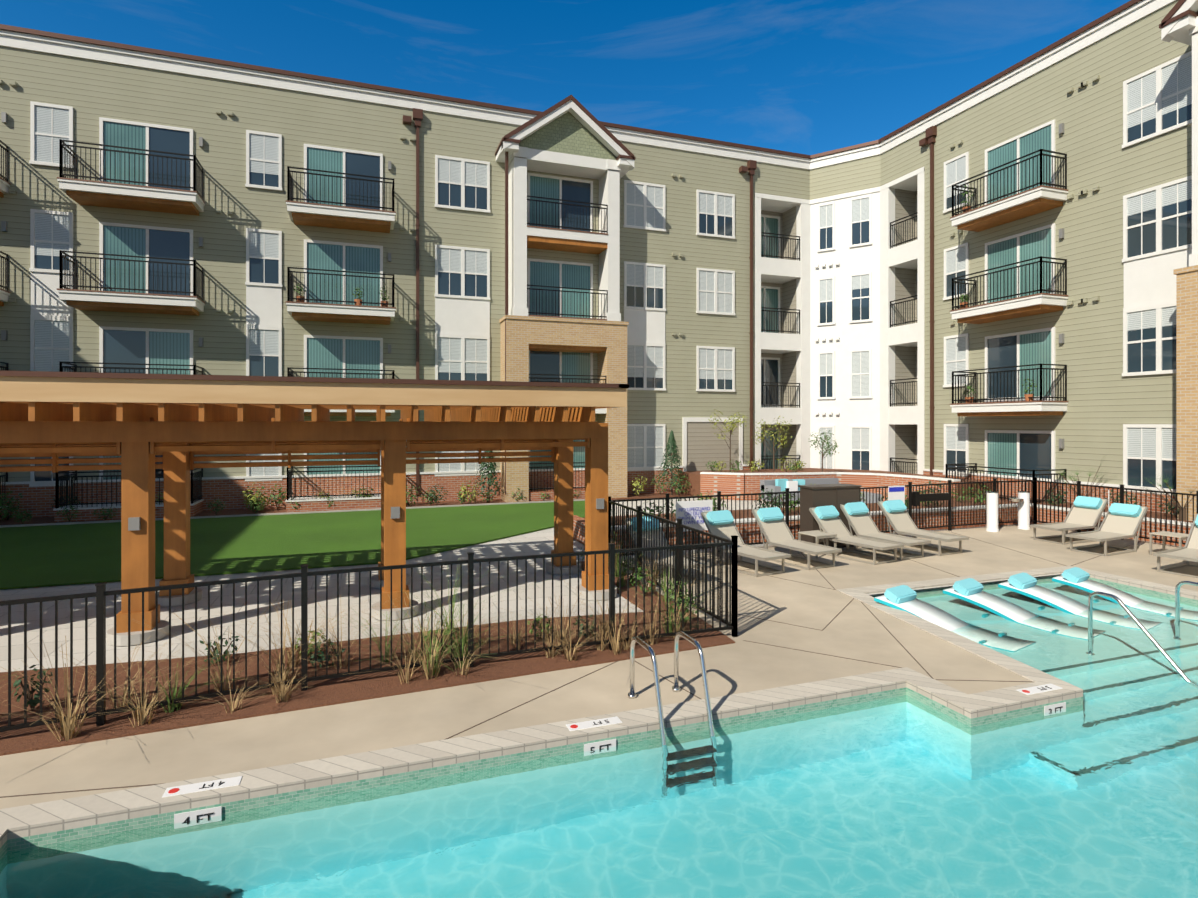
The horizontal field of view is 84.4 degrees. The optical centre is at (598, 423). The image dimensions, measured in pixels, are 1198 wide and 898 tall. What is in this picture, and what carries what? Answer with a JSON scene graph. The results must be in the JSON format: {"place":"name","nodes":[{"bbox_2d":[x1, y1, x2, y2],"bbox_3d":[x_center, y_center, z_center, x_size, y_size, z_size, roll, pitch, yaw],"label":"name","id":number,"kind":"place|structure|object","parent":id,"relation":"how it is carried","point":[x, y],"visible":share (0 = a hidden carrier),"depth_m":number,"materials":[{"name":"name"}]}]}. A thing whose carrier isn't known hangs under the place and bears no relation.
{"place":"outdoors","nodes":[
{"label":"outdoors","id":0,"kind":"place"},
{"bbox_2d":[0,501,584,589],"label":"lawn ground","id":1,"kind":"structure","parent":0,"point":[51,555],"depth_m":15.31,"materials":[{"name":"plant"}]},
{"bbox_2d":[0,561,734,755],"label":"mulch bed","id":2,"kind":"object","parent":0,"point":[332,691],"depth_m":7.09,"materials":[{"name":"soil"}]},
{"bbox_2d":[11,664,52,710],"bbox_3d":[-5.371,2.521,6.274,0.322,0.413,0.341,0,0,-20],"label":"shrub","id":3,"kind":"object","parent":2,"relation":"on","point":[32,702],"visible":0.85,"depth_m":6.26,"materials":[{"name":"green plant"}]},
{"bbox_2d":[199,633,238,663],"bbox_3d":[-4.308,2.568,7.521,0.423,0.334,0.447,0,0,-20],"label":"shrub","id":4,"kind":"object","parent":2,"relation":"on","point":[217,652],"visible":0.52,"depth_m":7.49,"materials":[{"name":"green plant"}]},
{"bbox_2d":[296,630,330,654],"bbox_3d":[-3.400,2.576,7.776,0.386,0.304,0.402,0,0,39],"label":"shrub","id":5,"kind":"object","parent":2,"relation":"on","point":[313,638],"visible":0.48,"depth_m":7.71,"materials":[{"name":"green plant"}]},
{"bbox_2d":[308,640,345,666],"bbox_3d":[-3.072,2.578,7.417,0.433,0.302,0.385,0,0,-20],"label":"shrub","id":6,"kind":"object","parent":2,"relation":"on","point":[321,658],"visible":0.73,"depth_m":7.33,"materials":[{"name":"green plant"}]},
{"bbox_2d":[0,535,737,731],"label":"fence","id":7,"kind":"object","parent":2,"relation":"on","point":[101,593],"visible":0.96,"depth_m":6.91,"materials":[{"name":"black metal"}]},
{"bbox_2d":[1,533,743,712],"bbox_3d":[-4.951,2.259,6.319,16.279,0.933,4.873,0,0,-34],"label":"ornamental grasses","id":8,"kind":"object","parent":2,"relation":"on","point":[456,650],"visible":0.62,"depth_m":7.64,"materials":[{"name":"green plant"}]},
{"bbox_2d":[0,481,759,741],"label":"ornamental grasses","id":9,"kind":"object","parent":2,"relation":"on","point":[67,730],"visible":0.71,"depth_m":7.09,"materials":[{"name":"beige plant"}]},
{"bbox_2d":[424,621,459,652],"bbox_3d":[-1.854,2.540,7.847,0.447,0.377,0.461,0,0,-20],"label":"shrub","id":10,"kind":"object","parent":2,"relation":"on","point":[448,630],"visible":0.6,"depth_m":7.78,"materials":[{"name":"green plant"}]},
{"bbox_2d":[527,614,551,637],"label":"shrub","id":11,"kind":"object","parent":2,"relation":"on","point":[537,620],"visible":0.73,"depth_m":8.34,"materials":[{"name":"green plant"}]},
{"bbox_2d":[572,615,598,637],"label":"shrub","id":12,"kind":"object","parent":2,"relation":"on","point":[581,625],"visible":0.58,"depth_m":8.30,"materials":[{"name":"green plant"}]},
{"bbox_2d":[621,557,641,583],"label":"shrub","id":13,"kind":"object","parent":2,"relation":"on","point":[632,577],"visible":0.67,"depth_m":11.11,"materials":[{"name":"green plant"}]},
{"bbox_2d":[630,567,657,594],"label":"shrub","id":14,"kind":"object","parent":2,"relation":"on","point":[641,586],"visible":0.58,"depth_m":10.42,"materials":[{"name":"green plant"}]},
{"bbox_2d":[665,576,691,606],"bbox_3d":[1.172,2.479,9.713,0.461,0.497,0.417,0,0,-20],"label":"shrub","id":15,"kind":"object","parent":2,"relation":"on","point":[670,589],"visible":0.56,"depth_m":9.67,"materials":[{"name":"green plant"}]},
{"bbox_2d":[670,596,699,625],"bbox_3d":[1.147,2.504,8.844,0.443,0.447,0.417,0,0,-20],"label":"shrub","id":16,"kind":"object","parent":2,"relation":"on","point":[686,618],"visible":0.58,"depth_m":8.80,"materials":[{"name":"green plant"}]},
{"bbox_2d":[1,112,1063,447],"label":"wall lights","id":17,"kind":"object","parent":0,"point":[5,228],"visible":0.81,"depth_m":19.49},
{"bbox_2d":[0,139,1066,508],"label":"balcony railings","id":18,"kind":"object","parent":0,"point":[196,477],"visible":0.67,"depth_m":20.38,"materials":[{"name":"metal"}]},
{"bbox_2d":[0,177,1068,404],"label":"brown building deck","id":19,"kind":"object","parent":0,"point":[527,226],"visible":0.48,"depth_m":20.16,"materials":[{"name":"wood"}]},
{"bbox_2d":[0,0,1129,154],"label":"sky","id":20,"kind":"structure","parent":0,"point":[808,77],"materials":[{"name":"blue"}]},
{"bbox_2d":[103,121,1050,479],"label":"glass door","id":21,"kind":"structure","parent":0,"point":[323,353],"depth_m":21.59,"materials":[{"name":"glass"}]},
{"bbox_2d":[0,498,1178,671],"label":"paving","id":22,"kind":"structure","parent":0,"point":[540,542],"depth_m":10.06,"materials":[{"name":"concrete"}]},
{"bbox_2d":[0,499,584,527],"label":"lawn curb","id":23,"kind":"structure","parent":22,"relation":"on","point":[44,524],"depth_m":19.66,"materials":[{"name":"concrete"}]},
{"bbox_2d":[0,370,628,645],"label":"pergola","id":24,"kind":"object","parent":22,"relation":"on","point":[137,422],"visible":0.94,"depth_m":9.14,"materials":[{"name":"brown wood"}]},
{"bbox_2d":[0,492,691,524],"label":"mulch bed","id":25,"kind":"object","parent":22,"relation":"on","point":[33,520],"depth_m":20.54,"materials":[{"name":"soil"}]},
{"bbox_2d":[0,489,22,521],"bbox_3d":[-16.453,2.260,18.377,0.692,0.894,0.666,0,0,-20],"label":"shrub bed","id":26,"kind":"object","parent":25,"relation":"on","point":[8,510],"visible":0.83,"depth_m":18.38,"materials":[{"name":"green plant"}]},
{"bbox_2d":[12,509,32,523],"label":"shrub","id":27,"kind":"object","parent":25,"relation":"on","point":[18,515],"visible":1,"depth_m":17.79,"materials":[{"name":"green plant"}]},
{"bbox_2d":[56,503,81,521],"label":"shrub","id":28,"kind":"object","parent":25,"relation":"on","point":[66,511],"visible":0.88,"depth_m":18.09,"materials":[{"name":"green plant"}]},
{"bbox_2d":[91,507,116,519],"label":"shrub","id":29,"kind":"object","parent":25,"relation":"on","point":[104,514],"visible":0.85,"depth_m":18.41,"materials":[{"name":"green plant"}]},
{"bbox_2d":[206,498,224,514],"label":"shrub","id":30,"kind":"object","parent":25,"relation":"on","point":[216,506],"visible":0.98,"depth_m":19.49,"materials":[{"name":"green plant"}]},
{"bbox_2d":[243,487,263,509],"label":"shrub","id":31,"kind":"object","parent":25,"relation":"on","point":[250,498],"visible":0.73,"depth_m":20.09,"materials":[{"name":"green plant"}]},
{"bbox_2d":[246,499,264,512],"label":"shrub","id":32,"kind":"object","parent":25,"relation":"on","point":[257,508],"visible":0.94,"depth_m":19.82,"materials":[{"name":"green plant"}]},
{"bbox_2d":[268,484,286,508],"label":"shrub","id":33,"kind":"object","parent":25,"relation":"on","point":[282,497],"visible":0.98,"depth_m":20.73,"materials":[{"name":"green plant"}]},
{"bbox_2d":[406,486,422,505],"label":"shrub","id":34,"kind":"object","parent":25,"relation":"on","point":[411,497],"visible":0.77,"depth_m":21.59,"materials":[{"name":"green plant"}]},
{"bbox_2d":[427,484,447,504],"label":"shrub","id":35,"kind":"object","parent":25,"relation":"on","point":[436,498],"visible":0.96,"depth_m":21.72,"materials":[{"name":"green plant"}]},
{"bbox_2d":[459,481,478,503],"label":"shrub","id":36,"kind":"object","parent":25,"relation":"on","point":[471,496],"visible":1,"depth_m":22.09,"materials":[{"name":"yellow plant"}]},
{"bbox_2d":[474,451,503,501],"bbox_3d":[-3.810,1.631,22.691,1.174,2.150,1.174,0,0,-20],"label":"conifer tree","id":37,"kind":"object","parent":25,"relation":"on","point":[491,468],"visible":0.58,"depth_m":22.56,"materials":[{"name":"green plant"}]},
{"bbox_2d":[630,475,646,495],"bbox_3d":[1.479,2.274,24.484,0.703,0.868,0.721,0,0,-20],"label":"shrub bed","id":38,"kind":"object","parent":25,"relation":"on","point":[636,485],"visible":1,"depth_m":24.39,"materials":[{"name":"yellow plant"}]},
{"bbox_2d":[649,473,670,493],"bbox_3d":[2.353,2.294,25.067,0.904,0.829,0.913,0,0,-20],"label":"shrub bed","id":39,"kind":"object","parent":25,"relation":"on","point":[656,483],"visible":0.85,"depth_m":25.00,"materials":[{"name":"green plant"}]},
{"bbox_2d":[655,430,688,494],"bbox_3d":[2.810,1.480,24.885,1.414,2.451,1.366,0,0,-20],"label":"conifer tree","id":40,"kind":"object","parent":25,"relation":"on","point":[673,443],"visible":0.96,"depth_m":24.78,"materials":[{"name":"green plant"}]},
{"bbox_2d":[668,472,690,495],"bbox_3d":[3.006,2.273,24.750,0.926,0.871,0.971,0,0,-20],"label":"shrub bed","id":41,"kind":"object","parent":25,"relation":"on","point":[679,493],"visible":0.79,"depth_m":24.74,"materials":[{"name":"green plant"}]},
{"bbox_2d":[584,499,986,525],"bbox_3d":[5.577,2.556,17.214,12.200,0.500,2.000,0,0,-20],"label":"mulch planter","id":42,"kind":"object","parent":22,"relation":"on","point":[792,512],"depth_m":17.47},
{"bbox_2d":[640,502,664,516],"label":"shrub","id":43,"kind":"object","parent":42,"relation":"on","point":[648,508],"visible":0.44,"depth_m":14.89,"materials":[{"name":"green plant"}]},
{"bbox_2d":[752,490,782,509],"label":"shrub","id":44,"kind":"object","parent":42,"relation":"on","point":[773,505],"visible":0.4,"depth_m":15.74,"materials":[{"name":"green plant"}]},
{"bbox_2d":[776,490,799,513],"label":"shrub","id":45,"kind":"object","parent":42,"relation":"on","point":[792,503],"visible":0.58,"depth_m":16.66,"materials":[{"name":"green plant"}]},
{"bbox_2d":[920,481,944,507],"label":"shrub","id":46,"kind":"object","parent":42,"relation":"on","point":[933,492],"visible":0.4,"depth_m":17.85,"materials":[{"name":"green plant"}]},
{"bbox_2d":[969,484,990,504],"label":"shrub","id":47,"kind":"object","parent":42,"relation":"on","point":[979,493],"visible":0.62,"depth_m":18.15,"materials":[{"name":"green plant"}]},
{"bbox_2d":[760,478,881,502],"bbox_3d":[7.434,2.281,22.302,3.100,0.730,2.350,0,0,-20],"label":"outdoor kitchen","id":48,"kind":"object","parent":22,"relation":"on","point":[778,485],"visible":0.54,"depth_m":22.67,"materials":[{"name":"white"}]},
{"bbox_2d":[679,468,996,495],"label":"brick wall","id":49,"kind":"structure","parent":22,"relation":"on","point":[693,489],"depth_m":25.37,"materials":[{"name":"brick"}]},
{"bbox_2d":[708,409,745,471],"bbox_3d":[4.876,0.653,24.997,1.477,2.484,1.513,0,0,36],"label":"tree sapling","id":50,"kind":"object","parent":49,"relation":"on","point":[733,425],"visible":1,"depth_m":24.93,"materials":[{"name":"green plant"}]},
{"bbox_2d":[751,416,791,470],"bbox_3d":[6.885,0.793,25.969,1.613,2.205,1.414,0,0,-20],"label":"tree sapling","id":51,"kind":"object","parent":49,"relation":"on","point":[779,441],"visible":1,"depth_m":26.05,"materials":[{"name":"green plant"}]},
{"bbox_2d":[809,430,837,471],"bbox_3d":[8.518,1.035,25.109,1.139,1.721,1.067,0,0,4],"label":"tree sapling","id":52,"kind":"object","parent":49,"relation":"on","point":[827,443],"visible":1,"depth_m":25.00,"materials":[{"name":"green plant"}]},
{"bbox_2d":[573,472,1192,548],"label":"brick planters","id":53,"kind":"object","parent":22,"relation":"on","point":[725,483],"visible":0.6,"depth_m":17.80,"materials":[{"name":"brick"}]},
{"bbox_2d":[0,581,1197,897],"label":"pool water","id":54,"kind":"structure","parent":0,"point":[1094,795],"depth_m":4.82,"materials":[{"name":"teal liquid"}]},
{"bbox_2d":[0,0,1197,521],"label":"building","id":55,"kind":"structure","parent":0,"point":[842,336],"depth_m":22.13,"materials":[{"name":"paint"}]},
{"bbox_2d":[519,111,615,159],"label":"gable","id":56,"kind":"structure","parent":55,"relation":"attached to","point":[568,132],"depth_m":23.45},
{"bbox_2d":[0,0,1191,484],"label":"exterior wall","id":57,"kind":"structure","parent":55,"relation":"attached to","point":[1078,94],"depth_m":20.89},
{"bbox_2d":[35,55,1191,475],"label":"windows","id":58,"kind":"structure","parent":55,"relation":"attached to","point":[55,227],"depth_m":22.95,"materials":[{"name":"glass"}]},
{"bbox_2d":[403,115,928,172],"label":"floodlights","id":59,"kind":"object","parent":55,"relation":"attached to","point":[923,142],"visible":0.95,"depth_m":24.14,"materials":[{"name":"brown metal"}]},
{"bbox_2d":[687,189,916,473],"bbox_3d":[8.581,-3.329,27.224,9.818,12.150,3.808,0,0,9],"label":"balcony recess","id":60,"kind":"object","parent":55,"relation":"attached to","point":[705,444],"visible":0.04,"depth_m":26.42,"materials":[{"name":"paint"}]},
{"bbox_2d":[499,265,1197,520],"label":"tan brick building","id":61,"kind":"structure","parent":55,"relation":"attached to","point":[523,333],"depth_m":22.81,"materials":[{"name":"brick"}]},
{"bbox_2d":[1022,379,1036,400],"bbox_3d":[12.725,-1.004,19.543,0.338,0.699,0.381,0,0,-44],"label":"pot","id":62,"kind":"object","parent":55,"relation":"on","point":[1027,396],"visible":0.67,"depth_m":19.48,"materials":[{"name":"orange ceramic"}]},
{"bbox_2d":[0,524,1197,808],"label":"pool deck","id":63,"kind":"structure","parent":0,"point":[854,630],"depth_m":7.14,"materials":[{"name":"concrete"}]},
{"bbox_2d":[0,531,1141,797],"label":"deck joints","id":64,"kind":"object","parent":63,"relation":"on","point":[652,671],"visible":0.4,"depth_m":7.36,"materials":[{"name":"brown"}]},
{"bbox_2d":[625,516,708,585],"bbox_3d":[1.192,2.259,11.909,0.700,0.974,1.776,0,0,-27],"label":"lounger","id":65,"kind":"object","parent":63,"relation":"on","point":[658,546],"visible":0.23,"depth_m":12.31,"materials":[{"name":"beige"}]},
{"bbox_2d":[608,496,731,625],"bbox_3d":[0.970,2.098,10.794,0.076,1.295,4.890,0,0,-19],"label":"fence","id":66,"kind":"object","parent":63,"relation":"on","point":[680,526],"visible":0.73,"depth_m":10.05,"materials":[{"name":"black metal"}]},
{"bbox_2d":[628,631,714,744],"bbox_3d":[0.693,2.949,6.349,0.580,1.694,0.865,0,0,-20],"label":"pool ladder","id":67,"kind":"object","parent":63,"relation":"attached to","point":[676,687],"visible":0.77,"depth_m":6.25,"materials":[{"name":"metal"}]},
{"bbox_2d":[701,510,790,576],"bbox_3d":[2.758,2.245,12.560,0.700,1.000,1.735,0,0,-31],"label":"lounger","id":68,"kind":"object","parent":63,"relation":"on","point":[720,523],"visible":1,"depth_m":12.88,"materials":[{"name":"beige"}]},
{"bbox_2d":[752,507,841,569],"bbox_3d":[3.885,2.252,13.114,0.700,0.987,1.756,0,0,-29],"label":"lounger","id":69,"kind":"object","parent":63,"relation":"on","point":[774,528],"visible":0.94,"depth_m":13.41,"materials":[{"name":"beige"}]},
{"bbox_2d":[798,530,836,557],"bbox_3d":[4.549,2.516,13.772,0.550,0.460,0.550,0,0,-25],"label":"side table","id":70,"kind":"object","parent":63,"relation":"on","point":[818,534],"visible":0.85,"depth_m":13.64,"materials":[{"name":"beige"}]},
{"bbox_2d":[611,477,1036,555],"bbox_3d":[5.904,2.098,15.529,12.483,1.295,0.327,0,0,-22],"label":"fence","id":71,"kind":"object","parent":63,"relation":"on","point":[950,525],"visible":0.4,"depth_m":16.32,"materials":[{"name":"black metal"}]},
{"bbox_2d":[676,500,712,531],"bbox_3d":[1.990,1.931,13.792,0.850,0.630,0.012,0,0,-20],"label":"sign","id":72,"kind":"object","parent":71,"relation":"attached to","point":[692,505],"visible":0.57,"depth_m":13.78,"materials":[{"name":"white"}]},
{"bbox_2d":[679,507,709,523],"bbox_3d":[1.995,1.926,13.783,0.741,0.341,0.004,0,0,-20],"label":"sign lettering","id":73,"kind":"object","parent":72,"relation":"attached to","point":[688,513],"visible":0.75,"depth_m":13.77},
{"bbox_2d":[888,486,904,503],"bbox_3d":[7.247,1.926,16.096,0.500,0.800,0.022,0,0,-20],"label":"pool rules sign","id":74,"kind":"object","parent":71,"relation":"attached to","point":[896,492],"visible":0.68,"depth_m":16.09,"materials":[{"name":"white"}]},
{"bbox_2d":[912,491,949,505],"bbox_3d":[8.331,1.871,16.556,1.150,0.350,0.120,0,0,-20],"label":"gate hardware","id":75,"kind":"object","parent":71,"relation":"attached to","point":[917,497],"visible":0.93,"depth_m":16.49,"materials":[{"name":"black metal"}]},
{"bbox_2d":[798,483,861,547],"bbox_3d":[5.150,2.066,14.754,1.310,1.360,0.510,0,0,-20],"label":"towel cabinet","id":76,"kind":"object","parent":63,"relation":"on","point":[835,495],"visible":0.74,"depth_m":14.54,"materials":[{"name":"brown"}]},
{"bbox_2d":[809,505,903,564],"bbox_3d":[5.253,2.262,13.574,0.700,0.966,1.785,0,0,-32],"label":"lounger","id":77,"kind":"object","parent":63,"relation":"on","point":[828,519],"visible":0.94,"depth_m":13.84,"materials":[{"name":"beige"}]},
{"bbox_2d":[840,502,930,559],"bbox_3d":[6.021,2.249,14.005,0.700,0.994,1.745,0,0,-29],"label":"lounger","id":78,"kind":"object","parent":63,"relation":"on","point":[860,520],"visible":0.9,"depth_m":14.31,"materials":[{"name":"beige"}]},
{"bbox_2d":[877,500,968,555],"bbox_3d":[7.050,2.252,14.453,0.700,0.987,1.756,0,0,-27],"label":"lounger","id":79,"kind":"object","parent":63,"relation":"on","point":[898,517],"visible":0.85,"depth_m":14.75,"materials":[{"name":"beige"}]},
{"bbox_2d":[986,491,998,531],"bbox_3d":[10.013,2.246,16.824,0.280,1.000,0.280,0,0,-20],"label":"bollard","id":80,"kind":"object","parent":63,"relation":"on","point":[992,511],"visible":1,"depth_m":16.71,"materials":[{"name":"white"}]},
{"bbox_2d":[1009,491,1029,529],"bbox_3d":[10.901,2.261,17.117,0.610,0.970,0.340,0,0,-20],"label":"fountain","id":81,"kind":"object","parent":63,"relation":"on","point":[1023,499],"visible":0.98,"depth_m":17.08,"materials":[{"name":"white"}]},
{"bbox_2d":[1029,496,1107,544],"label":"lounger","id":82,"kind":"object","parent":63,"relation":"on","point":[1084,512],"visible":0.9,"depth_m":15.57,"materials":[{"name":"beige"}]},
{"bbox_2d":[1065,503,1147,555],"bbox_3d":[10.950,2.262,14.251,1.785,0.966,0.700,0,0,-26],"label":"lounger","id":83,"kind":"object","parent":63,"relation":"on","point":[1121,521],"visible":1,"depth_m":14.34,"materials":[{"name":"beige"}]},
{"bbox_2d":[1036,480,1197,544],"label":"fence","id":84,"kind":"object","parent":63,"relation":"on","point":[1121,488],"visible":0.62,"depth_m":15.33,"materials":[{"name":"black metal"}]},
{"bbox_2d":[1149,531,1188,559],"bbox_3d":[11.829,2.516,13.648,0.550,0.460,0.550,0,0,-25],"label":"side table","id":85,"kind":"object","parent":63,"relation":"on","point":[1181,536],"visible":0.65,"depth_m":13.71,"materials":[{"name":"beige"}]},
{"bbox_2d":[1153,514,1197,577],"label":"lounger","id":86,"kind":"object","parent":63,"relation":"on","point":[1188,552],"visible":1,"depth_m":12.37,"materials":[{"name":"beige"}]},
{"bbox_2d":[0,566,1197,847],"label":"pool coping","id":87,"kind":"object","parent":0,"point":[78,812],"visible":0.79,"depth_m":5.84,"materials":[{"name":"concrete"}]},
{"bbox_2d":[0,0,1197,494],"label":"gutters and downspouts","id":88,"kind":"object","parent":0,"point":[752,164],"depth_m":22.70,"materials":[{"name":"metal"}]},
{"bbox_2d":[0,576,1197,859],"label":"pool tile band","id":89,"kind":"object","parent":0,"point":[286,798],"visible":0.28,"depth_m":5.59,"materials":[{"name":"tile"}]},
{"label":"pool","id":90,"kind":"structure","parent":0,"visible":0},
{"bbox_2d":[162,776,241,823],"bbox_3d":[-2.949,2.840,4.906,0.500,0.242,0.230,0,0,-20],"label":"depth marker","id":91,"kind":"object","parent":90,"relation":"on","point":[192,788],"visible":0.68,"depth_m":4.88,"materials":[{"name":"white"}]},
{"bbox_2d":[566,716,621,751],"bbox_3d":[-0.027,2.840,5.942,0.500,0.242,0.230,0,0,-20],"label":"depth marker","id":92,"kind":"object","parent":90,"relation":"on","point":[590,724],"visible":0.68,"depth_m":5.93,"materials":[{"name":"white"}]},
{"bbox_2d":[874,585,968,630],"bbox_3d":[4.968,2.760,9.367,0.660,0.552,1.950,0,0,-35],"label":"pool lounger","id":93,"kind":"object","parent":90,"relation":"on","point":[902,597],"visible":0.46,"depth_m":9.74,"materials":[{"name":"white"}]},
{"bbox_2d":[943,578,1036,621],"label":"pool lounger","id":94,"kind":"object","parent":90,"relation":"on","point":[969,590],"visible":0.42,"depth_m":10.14,"materials":[{"name":"white"}]},
{"bbox_2d":[1016,683,1065,712],"bbox_3d":[4.525,2.840,6.718,0.500,0.242,0.230,0,0,-20],"label":"depth marker","id":95,"kind":"object","parent":90,"relation":"on","point":[1034,690],"visible":0.64,"depth_m":6.70,"materials":[{"name":"white"}]},
{"bbox_2d":[998,572,1087,614],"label":"pool lounger","id":96,"kind":"object","parent":90,"relation":"on","point":[1022,583],"visible":0.56,"depth_m":10.55,"materials":[{"name":"white"}]},
{"bbox_2d":[1052,567,1143,606],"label":"pool lounger","id":97,"kind":"object","parent":90,"relation":"on","point":[1076,577],"visible":0.4,"depth_m":11.02,"materials":[{"name":"white"}]},
{"bbox_2d":[1088,591,1190,681],"bbox_3d":[6.434,2.924,7.767,0.090,1.644,1.369,0,0,-20],"label":"stair rail","id":98,"kind":"object","parent":90,"relation":"on","point":[1143,630],"visible":0.92,"depth_m":7.97,"materials":[{"name":"silver metal"}]},
{"bbox_2d":[1175,581,1197,635],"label":"stair rail","id":99,"kind":"object","parent":90,"relation":"on","point":[1177,607],"visible":0.75,"depth_m":8.91,"materials":[{"name":"silver metal"}]},
{"label":"terrain","id":100,"kind":"structure","parent":0,"visible":0},
{"bbox_2d":[953,494,1192,522],"bbox_3d":[16.195,2.556,9.414,2.100,0.500,25.000,0,0,-20],"label":"mulch planter","id":101,"kind":"object","parent":100,"relation":"on","point":[1148,512],"depth_m":18.53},
{"bbox_2d":[1043,487,1065,505],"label":"shrub","id":102,"kind":"object","parent":101,"relation":"on","point":[1056,497],"visible":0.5,"depth_m":18.19,"materials":[{"name":"green plant"}]},
{"bbox_2d":[1053,454,1113,496],"bbox_3d":[12.617,1.512,17.676,1.660,1.588,2.386,0,0,3],"label":"shrub","id":103,"kind":"object","parent":101,"relation":"on","point":[1077,473],"visible":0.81,"depth_m":17.56,"materials":[{"name":"green plant"}]},
{"bbox_2d":[1105,490,1139,504],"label":"shrub","id":104,"kind":"object","parent":101,"relation":"on","point":[1114,500],"visible":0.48,"depth_m":17.18,"materials":[{"name":"green plant"}]},
{"bbox_2d":[1138,475,1196,520],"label":"shrub","id":105,"kind":"object","parent":101,"relation":"on","point":[1184,511],"visible":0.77,"depth_m":15.68,"materials":[{"name":"green plant"}]},
{"bbox_2d":[1157,496,1178,516],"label":"shrub","id":106,"kind":"object","parent":101,"relation":"on","point":[1169,508],"visible":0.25,"depth_m":16.07,"materials":[{"name":"green plant"}]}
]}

